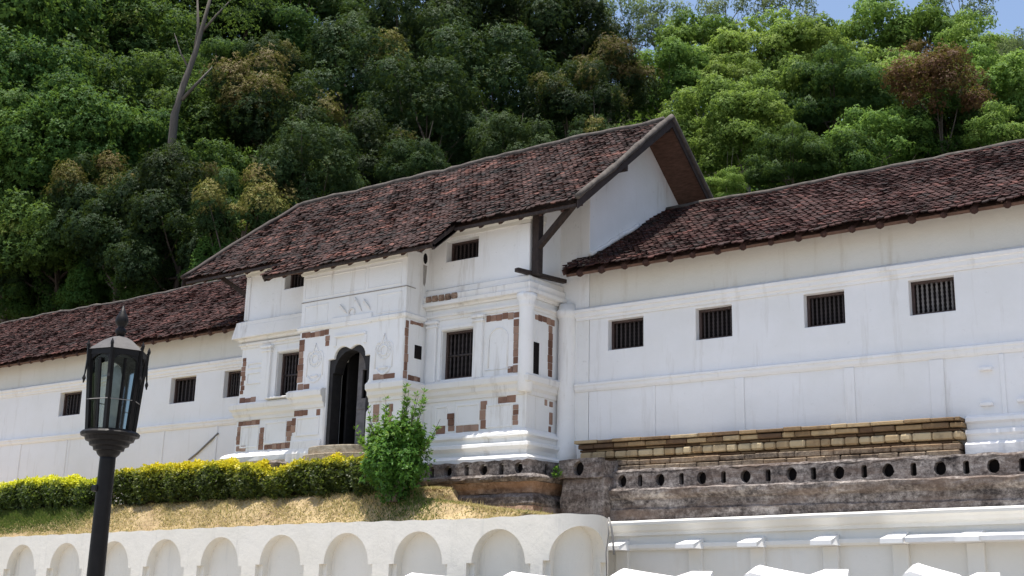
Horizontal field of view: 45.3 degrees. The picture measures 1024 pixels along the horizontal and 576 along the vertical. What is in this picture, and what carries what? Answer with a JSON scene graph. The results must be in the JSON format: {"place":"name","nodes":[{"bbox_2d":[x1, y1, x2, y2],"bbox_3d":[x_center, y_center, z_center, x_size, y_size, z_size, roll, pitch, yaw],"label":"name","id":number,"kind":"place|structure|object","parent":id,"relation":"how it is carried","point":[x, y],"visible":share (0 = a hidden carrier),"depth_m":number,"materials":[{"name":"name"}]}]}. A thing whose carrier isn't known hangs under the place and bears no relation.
{"place":"outdoors","nodes":[
{"label":"outdoors","id":0,"kind":"place"},
{"bbox_2d":[0,113,992,536],"bbox_3d":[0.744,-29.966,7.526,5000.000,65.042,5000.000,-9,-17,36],"label":"ground","id":1,"kind":"structure","parent":0,"point":[314,517],"depth_m":26.93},
{"bbox_2d":[0,168,44,320],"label":"hill tree","id":2,"kind":"object","parent":1,"relation":"on","point":[35,190],"visible":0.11,"depth_m":62.19,"materials":[{"name":"green plant"}]},
{"bbox_2d":[0,272,66,319],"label":"hill tree","id":3,"kind":"object","parent":1,"relation":"on","point":[19,307],"visible":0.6,"depth_m":59.57,"materials":[{"name":"green plant"}]},
{"bbox_2d":[0,184,72,322],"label":"mango tree","id":4,"kind":"object","parent":1,"relation":"on","point":[3,279],"visible":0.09,"depth_m":60.07,"materials":[{"name":"green plant"}]},
{"bbox_2d":[0,82,79,307],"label":"hill tree","id":5,"kind":"object","parent":1,"relation":"on","point":[3,116],"visible":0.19,"depth_m":62.56,"materials":[{"name":"green plant"}]},
{"bbox_2d":[0,0,109,69],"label":"hill tree","id":6,"kind":"object","parent":1,"relation":"on","point":[51,22],"visible":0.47,"depth_m":81.23,"materials":[{"name":"green plant"}]},
{"bbox_2d":[0,474,115,511],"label":"hedge","id":7,"kind":"object","parent":1,"relation":"on","point":[50,491],"visible":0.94,"depth_m":32.85,"materials":[{"name":"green plant"}]},
{"bbox_2d":[0,23,128,114],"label":"hill tree","id":8,"kind":"object","parent":1,"relation":"on","point":[23,57],"visible":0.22,"depth_m":67.05,"materials":[{"name":"green plant"}]},
{"bbox_2d":[0,186,130,309],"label":"hill tree","id":9,"kind":"object","parent":1,"relation":"on","point":[25,245],"visible":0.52,"depth_m":58.42,"materials":[{"name":"green plant"}]},
{"bbox_2d":[0,64,145,284],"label":"hill tree","id":10,"kind":"object","parent":1,"relation":"on","point":[70,112],"visible":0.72,"depth_m":61.56,"materials":[{"name":"green plant"}]},
{"bbox_2d":[8,0,147,83],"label":"hill tree","id":11,"kind":"object","parent":1,"relation":"on","point":[102,7],"visible":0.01,"depth_m":87.64,"materials":[{"name":"green plant"}]},
{"bbox_2d":[51,253,120,309],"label":"hill tree","id":12,"kind":"object","parent":1,"relation":"on","point":[72,295],"visible":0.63,"depth_m":57.44,"materials":[{"name":"green plant"}]},
{"bbox_2d":[40,150,139,306],"bbox_3d":[-20.130,-2.526,59.254,5.648,8.898,5.552,-9,-17,36],"label":"mango tree","id":13,"kind":"object","parent":1,"relation":"on","point":[60,182],"visible":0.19,"depth_m":58.66,"materials":[{"name":"green plant"}]},
{"bbox_2d":[37,164,177,301],"bbox_3d":[-18.512,-0.443,57.158,6.556,10.358,6.948,-9,-17,36],"label":"mango tree","id":14,"kind":"object","parent":1,"relation":"on","point":[95,225],"visible":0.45,"depth_m":55.76,"materials":[{"name":"green plant"}]},
{"bbox_2d":[80,306,150,575],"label":"street lamp","id":15,"kind":"object","parent":1,"relation":"on","point":[113,437],"visible":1,"depth_m":10.72,"materials":[{"name":"metal"}]},
{"bbox_2d":[49,38,183,117],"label":"hill tree","id":16,"kind":"object","parent":1,"relation":"on","point":[114,74],"visible":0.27,"depth_m":73.19,"materials":[{"name":"green plant"}]},
{"bbox_2d":[0,274,246,503],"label":"palace wing","id":17,"kind":"structure","parent":1,"relation":"on","point":[184,334],"depth_m":37.65,"materials":[{"name":"white paint"}]},
{"bbox_2d":[62,391,81,415],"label":"window","id":18,"kind":"structure","parent":17,"relation":"in","point":[74,400],"depth_m":38.32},
{"bbox_2d":[173,377,195,403],"bbox_3d":[-9.185,2.937,35.022,1.141,0.800,0.230,-9,-17,36],"label":"window","id":19,"kind":"structure","parent":17,"relation":"in","point":[184,391],"depth_m":35.14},
{"bbox_2d":[227,371,240,396],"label":"window","id":20,"kind":"structure","parent":17,"relation":"in","point":[234,380],"depth_m":33.84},
{"bbox_2d":[71,95,197,181],"bbox_3d":[-20.545,-5.635,65.902,7.244,10.097,7.593,-9,-17,36],"label":"hill tree","id":21,"kind":"object","parent":1,"relation":"on","point":[153,136],"visible":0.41,"depth_m":64.16,"materials":[{"name":"green plant"}]},
{"bbox_2d":[67,0,205,69],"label":"hill tree","id":22,"kind":"object","parent":1,"relation":"on","point":[153,31],"visible":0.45,"depth_m":87.09,"materials":[{"name":"green plant"}]},
{"bbox_2d":[106,258,188,300],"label":"hill tree","id":23,"kind":"object","parent":1,"relation":"on","point":[127,293],"visible":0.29,"depth_m":54.99,"materials":[{"name":"green plant"}]},
{"bbox_2d":[125,47,205,126],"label":"hill tree","id":24,"kind":"object","parent":1,"relation":"on","point":[168,72],"visible":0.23,"depth_m":78.16,"materials":[{"name":"green plant"}]},
{"bbox_2d":[107,138,231,291],"bbox_3d":[-15.755,-1.480,55.772,5.609,11.183,5.670,-9,-17,36],"label":"mango tree","id":25,"kind":"object","parent":1,"relation":"on","point":[158,172],"visible":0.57,"depth_m":55.20,"materials":[{"name":"green plant"}]},
{"bbox_2d":[102,188,240,291],"bbox_3d":[-14.995,0.202,54.374,6.085,9.109,5.707,-2,-14,13],"label":"mango tree","id":26,"kind":"object","parent":1,"relation":"on","point":[140,260],"visible":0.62,"depth_m":53.37,"materials":[{"name":"green plant"}]},
{"bbox_2d":[135,0,238,54],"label":"hill tree","id":27,"kind":"object","parent":1,"relation":"on","point":[201,3],"visible":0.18,"depth_m":101.90,"materials":[{"name":"green plant"}]},
{"bbox_2d":[153,72,233,157],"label":"hill tree","id":28,"kind":"object","parent":1,"relation":"on","point":[200,116],"visible":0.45,"depth_m":70.53,"materials":[{"name":"green plant"}]},
{"bbox_2d":[166,176,235,254],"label":"hill tree","id":29,"kind":"object","parent":1,"relation":"on","point":[188,212],"visible":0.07,"depth_m":55.15,"materials":[{"name":"green plant"}]},
{"bbox_2d":[156,137,252,201],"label":"hill tree","id":30,"kind":"object","parent":1,"relation":"on","point":[211,154],"visible":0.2,"depth_m":63.48,"materials":[{"name":"green plant"}]},
{"bbox_2d":[177,224,243,285],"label":"hill tree","id":31,"kind":"object","parent":1,"relation":"on","point":[209,251],"visible":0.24,"depth_m":51.93,"materials":[{"name":"green plant"}]},
{"bbox_2d":[167,0,283,198],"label":"bare tree","id":32,"kind":"object","parent":1,"relation":"on","point":[181,95],"visible":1,"depth_m":59.30,"materials":[{"name":"grey plant"}]},
{"bbox_2d":[182,36,292,107],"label":"hill tree","id":33,"kind":"object","parent":1,"relation":"on","point":[225,48],"visible":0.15,"depth_m":83.97,"materials":[{"name":"green plant"}]},
{"bbox_2d":[187,0,296,72],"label":"hill tree","id":34,"kind":"object","parent":1,"relation":"on","point":[267,8],"visible":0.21,"depth_m":102.20,"materials":[{"name":"green plant"}]},
{"bbox_2d":[112,452,380,505],"bbox_3d":[-6.203,4.488,28.653,9.432,1.239,1.234,-9,-17,36],"label":"hedge","id":35,"kind":"object","parent":1,"relation":"on","point":[183,481],"visible":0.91,"depth_m":28.42,"materials":[{"name":"green plant"}]},
{"bbox_2d":[188,156,304,276],"bbox_3d":[-11.309,0.082,51.916,4.862,11.932,5.097,-1,-14,11],"label":"mango tree","id":36,"kind":"object","parent":1,"relation":"on","point":[264,200],"visible":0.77,"depth_m":51.67,"materials":[{"name":"green plant"}]},
{"bbox_2d":[235,30,308,182],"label":"mango tree","id":37,"kind":"object","parent":1,"relation":"on","point":[296,58],"visible":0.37,"depth_m":81.09,"materials":[{"name":"green plant"}]},
{"bbox_2d":[198,42,346,179],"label":"mango tree","id":38,"kind":"object","parent":1,"relation":"on","point":[255,108],"visible":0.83,"depth_m":70.12,"materials":[{"name":"green plant"}]},
{"bbox_2d":[0,483,552,536],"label":"grass","id":39,"kind":"structure","parent":1,"relation":"on","point":[14,518],"depth_m":28.08,"materials":[{"name":"yellow plant"}]},
{"bbox_2d":[212,0,349,72],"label":"hill tree","id":40,"kind":"object","parent":1,"relation":"on","point":[299,24],"visible":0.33,"depth_m":102.50,"materials":[{"name":"green plant"}]},
{"bbox_2d":[0,513,608,575],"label":"arcade wall","id":41,"kind":"structure","parent":1,"relation":"on","point":[566,544],"depth_m":24.72,"materials":[{"name":"paint"}]},
{"bbox_2d":[254,113,370,205],"bbox_3d":[-9.086,-1.048,54.153,5.242,13.914,5.588,1,-14,2],"label":"mango tree","id":42,"kind":"object","parent":1,"relation":"on","point":[288,159],"visible":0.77,"depth_m":53.88,"materials":[{"name":"green plant"}]},
{"bbox_2d":[302,444,365,461],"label":"entrance steps","id":43,"kind":"structure","parent":1,"relation":"on","point":[324,451],"depth_m":27.25,"materials":[{"name":"stone"}]},
{"bbox_2d":[302,0,397,111],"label":"hill tree","id":44,"kind":"object","parent":1,"relation":"on","point":[333,6],"visible":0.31,"depth_m":105.67,"materials":[{"name":"green plant"}]},
{"bbox_2d":[290,7,415,128],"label":"mango tree","id":45,"kind":"object","parent":1,"relation":"on","point":[336,60],"visible":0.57,"depth_m":81.93,"materials":[{"name":"green plant"}]},
{"bbox_2d":[311,105,416,186],"bbox_3d":[-7.368,-2.497,60.730,5.835,13.775,5.333,-9,-17,36],"label":"mango tree","id":46,"kind":"object","parent":1,"relation":"on","point":[364,130],"visible":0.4,"depth_m":60.37,"materials":[{"name":"green plant"}]},
{"bbox_2d":[353,382,440,504],"bbox_3d":[-2.498,3.207,25.223,2.137,2.472,1.368,-9,-17,36],"label":"bush","id":47,"kind":"object","parent":1,"relation":"on","point":[395,467],"visible":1,"depth_m":24.88,"materials":[{"name":"green plant"}]},
{"bbox_2d":[342,0,477,116],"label":"mango tree","id":48,"kind":"object","parent":1,"relation":"on","point":[408,20],"visible":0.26,"depth_m":90.22,"materials":[{"name":"green plant"}]},
{"bbox_2d":[373,123,451,182],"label":"mango tree","id":49,"kind":"object","parent":1,"relation":"on","point":[423,157],"visible":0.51,"depth_m":57.06,"materials":[{"name":"green plant"}]},
{"bbox_2d":[341,50,503,172],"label":"mango tree","id":50,"kind":"object","parent":1,"relation":"on","point":[452,98],"visible":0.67,"depth_m":69.70,"materials":[{"name":"green plant"}]},
{"bbox_2d":[391,0,536,84],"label":"mango tree","id":51,"kind":"object","parent":1,"relation":"on","point":[475,6],"visible":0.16,"depth_m":97.26,"materials":[{"name":"green plant"}]},
{"bbox_2d":[400,16,574,165],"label":"mango tree","id":52,"kind":"object","parent":1,"relation":"on","point":[499,77],"visible":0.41,"depth_m":76.02,"materials":[{"name":"green plant"}]},
{"bbox_2d":[413,458,562,513],"bbox_3d":[-0.560,4.535,26.403,3.830,1.458,1.803,-9,-17,36],"label":"stone podium","id":53,"kind":"object","parent":1,"relation":"on","point":[534,485],"visible":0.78,"depth_m":25.35,"materials":[{"name":"stone"}]},
{"bbox_2d":[180,114,713,468],"bbox_3d":[-1.608,0.758,31.835,12.952,8.768,8.851,-9,-17,36],"label":"gatehouse","id":54,"kind":"object","parent":53,"relation":"on","point":[457,293],"visible":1,"depth_m":28.18,"materials":[{"name":"paint"}]},
{"bbox_2d":[280,352,298,395],"bbox_3d":[-5.375,2.184,30.724,0.940,1.190,0.230,-9,-17,36],"label":"window","id":55,"kind":"structure","parent":54,"relation":"in","point":[290,361],"depth_m":30.84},
{"bbox_2d":[290,274,303,287],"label":"window","id":56,"kind":"structure","parent":54,"relation":"in","point":[297,280],"depth_m":31.47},
{"bbox_2d":[325,345,369,444],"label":"door","id":57,"kind":"structure","parent":54,"relation":"in","point":[353,375],"depth_m":28.67,"materials":[{"name":"black wood"}]},
{"bbox_2d":[445,329,472,379],"bbox_3d":[-1.068,1.519,27.569,0.940,1.170,0.230,-9,-17,36],"label":"window","id":58,"kind":"structure","parent":54,"relation":"in","point":[459,344],"depth_m":27.63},
{"bbox_2d":[451,239,478,261],"bbox_3d":[-0.962,-0.827,28.154,0.980,0.550,0.180,-9,-17,36],"label":"window","id":59,"kind":"structure","parent":54,"relation":"in","point":[466,249],"depth_m":28.22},
{"bbox_2d":[2,100,993,300],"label":"undergrowth","id":60,"kind":"object","parent":1,"relation":"on","point":[638,116],"depth_m":89.59,"materials":[{"name":"green plant"}]},
{"bbox_2d":[465,108,559,159],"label":"mango tree","id":61,"kind":"object","parent":1,"relation":"on","point":[489,143],"visible":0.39,"depth_m":62.15,"materials":[{"name":"green plant"}]},
{"bbox_2d":[469,0,593,75],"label":"mango tree","id":62,"kind":"object","parent":1,"relation":"on","point":[539,9],"visible":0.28,"depth_m":96.77,"materials":[{"name":"green plant"}]},
{"bbox_2d":[518,56,633,140],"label":"mango tree","id":63,"kind":"object","parent":1,"relation":"on","point":[556,92],"visible":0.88,"depth_m":72.70,"materials":[{"name":"green plant"}]},
{"bbox_2d":[519,0,633,79],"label":"mango tree","id":64,"kind":"object","parent":1,"relation":"on","point":[583,12],"visible":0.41,"depth_m":97.20,"materials":[{"name":"green plant"}]},
{"bbox_2d":[559,457,618,518],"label":"stone pier","id":65,"kind":"structure","parent":1,"relation":"on","point":[588,483],"depth_m":24.79,"materials":[{"name":"stone"}]},
{"bbox_2d":[567,97,614,135],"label":"mango tree","id":66,"kind":"object","parent":1,"relation":"on","point":[592,126],"visible":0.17,"depth_m":64.01,"materials":[{"name":"green plant"}]},
{"bbox_2d":[605,517,614,575],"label":"hanging cable","id":67,"kind":"object","parent":1,"relation":"on","point":[607,541],"visible":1,"depth_m":21.25,"materials":[{"name":"white"}]},
{"bbox_2d":[568,31,664,125],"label":"mango tree","id":68,"kind":"object","parent":1,"relation":"on","point":[615,58],"visible":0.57,"depth_m":84.26,"materials":[{"name":"green plant"}]},
{"bbox_2d":[599,0,669,51],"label":"hill tree","id":69,"kind":"object","parent":1,"relation":"on","point":[630,7],"visible":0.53,"depth_m":108.14,"materials":[{"name":"green plant"}]},
{"bbox_2d":[611,568,668,575],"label":"wave crest","id":70,"kind":"object","parent":1,"relation":"on","point":[625,572],"visible":1,"depth_m":19.52,"materials":[{"name":"white paint"}]},
{"bbox_2d":[626,0,693,78],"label":"hill tree","id":71,"kind":"object","parent":1,"relation":"on","point":[640,14],"visible":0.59,"depth_m":108.00,"materials":[{"name":"green plant"}]},
{"bbox_2d":[619,34,712,118],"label":"hill tree","id":72,"kind":"object","parent":1,"relation":"on","point":[673,54],"visible":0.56,"depth_m":93.04,"materials":[{"name":"green plant"}]},
{"bbox_2d":[678,571,712,575],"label":"parapet post","id":73,"kind":"object","parent":1,"relation":"on","point":[700,573],"visible":1,"depth_m":18.70,"materials":[{"name":"white paint"}]},
{"bbox_2d":[652,7,758,114],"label":"hill tree","id":74,"kind":"object","parent":1,"relation":"on","point":[693,30],"visible":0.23,"depth_m":103.63,"materials":[{"name":"green plant"}]},
{"bbox_2d":[654,70,768,177],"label":"hill tree","id":75,"kind":"object","parent":1,"relation":"on","point":[708,91],"visible":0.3,"depth_m":80.71,"materials":[{"name":"green plant"}]},
{"bbox_2d":[705,154,748,197],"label":"hill tree","id":76,"kind":"object","parent":1,"relation":"on","point":[730,185],"visible":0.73,"depth_m":65.81,"materials":[{"name":"green plant"}]},
{"bbox_2d":[695,0,760,28],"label":"hill tree","id":77,"kind":"object","parent":1,"relation":"on","point":[714,4],"visible":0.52,"depth_m":106.92,"materials":[{"name":"green plant"}]},
{"bbox_2d":[693,49,763,109],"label":"hill tree","id":78,"kind":"object","parent":1,"relation":"on","point":[718,65],"visible":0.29,"depth_m":92.80,"materials":[{"name":"green plant"}]},
{"bbox_2d":[688,87,797,192],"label":"hill tree","id":79,"kind":"object","parent":1,"relation":"on","point":[736,128],"visible":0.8,"depth_m":75.68,"materials":[{"name":"green plant"}]},
{"bbox_2d":[692,5,817,78],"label":"hill tree","id":80,"kind":"object","parent":1,"relation":"on","point":[717,45],"visible":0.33,"depth_m":98.63,"materials":[{"name":"green plant"}]},
{"bbox_2d":[744,565,806,575],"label":"wave crest","id":81,"kind":"object","parent":1,"relation":"on","point":[759,570],"visible":1,"depth_m":18.11,"materials":[{"name":"white paint"}]},
{"bbox_2d":[746,0,821,37],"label":"hill tree","id":82,"kind":"object","parent":1,"relation":"on","point":[764,4],"visible":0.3,"depth_m":106.22,"materials":[{"name":"green plant"}]},
{"bbox_2d":[739,120,842,189],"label":"hill tree","id":83,"kind":"object","parent":1,"relation":"on","point":[785,148],"visible":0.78,"depth_m":66.05,"materials":[{"name":"green plant"}]},
{"bbox_2d":[562,139,1023,469],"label":"palace wing","id":84,"kind":"structure","parent":1,"relation":"on","point":[878,312],"depth_m":23.78,"materials":[{"name":"white paint"}]},
{"bbox_2d":[612,318,642,349],"bbox_3d":[2.580,1.020,26.431,0.920,0.720,0.230,-9,-17,36],"label":"window","id":85,"kind":"structure","parent":84,"relation":"in","point":[628,333],"depth_m":26.48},
{"bbox_2d":[699,306,731,339],"bbox_3d":[4.261,0.753,25.202,0.860,0.720,0.230,-9,-17,36],"label":"window","id":86,"kind":"structure","parent":84,"relation":"in","point":[714,322],"depth_m":25.24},
{"bbox_2d":[807,291,844,326],"bbox_3d":[6.159,0.451,23.814,0.860,0.720,0.230,-9,-17,36],"label":"window","id":87,"kind":"structure","parent":84,"relation":"in","point":[829,308],"depth_m":23.83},
{"bbox_2d":[911,277,955,314],"bbox_3d":[7.812,0.189,22.605,0.870,0.720,0.230,-9,-17,36],"label":"window","id":88,"kind":"structure","parent":84,"relation":"in","point":[936,295],"depth_m":22.61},
{"bbox_2d":[739,55,849,184],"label":"hill tree","id":89,"kind":"object","parent":1,"relation":"on","point":[766,80],"visible":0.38,"depth_m":84.12,"materials":[{"name":"green plant"}]},
{"bbox_2d":[751,11,866,96],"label":"hill tree","id":90,"kind":"object","parent":1,"relation":"on","point":[812,32],"visible":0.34,"depth_m":97.09,"materials":[{"name":"green plant"}]},
{"bbox_2d":[608,505,1023,575],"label":"retaining wall","id":91,"kind":"structure","parent":1,"relation":"on","point":[965,541],"depth_m":21.19,"materials":[{"name":"paint"}]},
{"bbox_2d":[608,451,1023,520],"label":"stone podium","id":92,"kind":"object","parent":1,"relation":"on","point":[985,479],"visible":0.96,"depth_m":22.16,"materials":[{"name":"stone"}]},
{"bbox_2d":[807,569,848,575],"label":"parapet post","id":93,"kind":"object","parent":1,"relation":"on","point":[834,572],"visible":1,"depth_m":17.41,"materials":[{"name":"white paint"}]},
{"bbox_2d":[772,40,902,159],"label":"hill tree","id":94,"kind":"object","parent":1,"relation":"on","point":[860,79],"visible":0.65,"depth_m":80.53,"materials":[{"name":"green plant"}]},
{"bbox_2d":[796,126,887,181],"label":"hill tree","id":95,"kind":"object","parent":1,"relation":"on","point":[863,155],"visible":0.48,"depth_m":65.78,"materials":[{"name":"green plant"}]},
{"bbox_2d":[810,0,924,62],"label":"hill tree","id":96,"kind":"object","parent":1,"relation":"on","point":[860,24],"visible":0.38,"depth_m":100.55,"materials":[{"name":"green plant"}]},
{"bbox_2d":[834,43,924,163],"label":"hill tree","id":97,"kind":"object","parent":1,"relation":"on","point":[892,55],"visible":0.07,"depth_m":87.72,"materials":[{"name":"green plant"}]},
{"bbox_2d":[823,102,940,165],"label":"hill tree","id":98,"kind":"object","parent":1,"relation":"on","point":[889,129],"visible":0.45,"depth_m":69.12,"materials":[{"name":"green plant"}]},
{"bbox_2d":[882,37,935,62],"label":"hill tree","id":99,"kind":"object","parent":1,"relation":"on","point":[915,46],"visible":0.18,"depth_m":97.98,"materials":[{"name":"green plant"}]},
{"bbox_2d":[876,0,978,56],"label":"hill tree","id":100,"kind":"object","parent":1,"relation":"on","point":[937,18],"visible":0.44,"depth_m":100.18,"materials":[{"name":"green plant"}]},
{"bbox_2d":[903,563,960,575],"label":"wave crest","id":101,"kind":"object","parent":1,"relation":"on","point":[918,569],"visible":1,"depth_m":16.75,"materials":[{"name":"white paint"}]},
{"bbox_2d":[878,38,1000,154],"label":"hill tree","id":102,"kind":"object","parent":1,"relation":"on","point":[930,73],"visible":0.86,"depth_m":69.11,"materials":[{"name":"brown plant"}]},
{"bbox_2d":[900,84,996,159],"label":"hill tree","id":103,"kind":"object","parent":1,"relation":"on","point":[919,110],"visible":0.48,"depth_m":69.31,"materials":[{"name":"green plant"}]},
{"bbox_2d":[924,0,998,29],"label":"hill tree","id":104,"kind":"object","parent":1,"relation":"on","point":[981,2],"visible":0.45,"depth_m":101.07,"materials":[{"name":"green plant"}]},
{"bbox_2d":[928,41,1023,137],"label":"hill tree","id":105,"kind":"object","parent":1,"relation":"on","point":[1006,83],"visible":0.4,"depth_m":79.19,"materials":[{"name":"green plant"}]},
{"bbox_2d":[930,7,1023,74],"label":"hill tree","id":106,"kind":"object","parent":1,"relation":"on","point":[969,19],"visible":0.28,"depth_m":95.55,"materials":[{"name":"green plant"}]},
{"bbox_2d":[959,97,1023,150],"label":"hill tree","id":107,"kind":"object","parent":1,"relation":"on","point":[984,134],"visible":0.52,"depth_m":66.89,"materials":[{"name":"green plant"}]},
{"bbox_2d":[989,26,1023,75],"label":"hill tree","id":108,"kind":"object","parent":1,"relation":"on","point":[1013,42],"visible":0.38,"depth_m":82.92,"materials":[{"name":"green plant"}]},
{"bbox_2d":[287,0,1023,107],"label":"sky","id":109,"kind":"structure","parent":0,"point":[1010,13],"materials":[{"name":"blue"}]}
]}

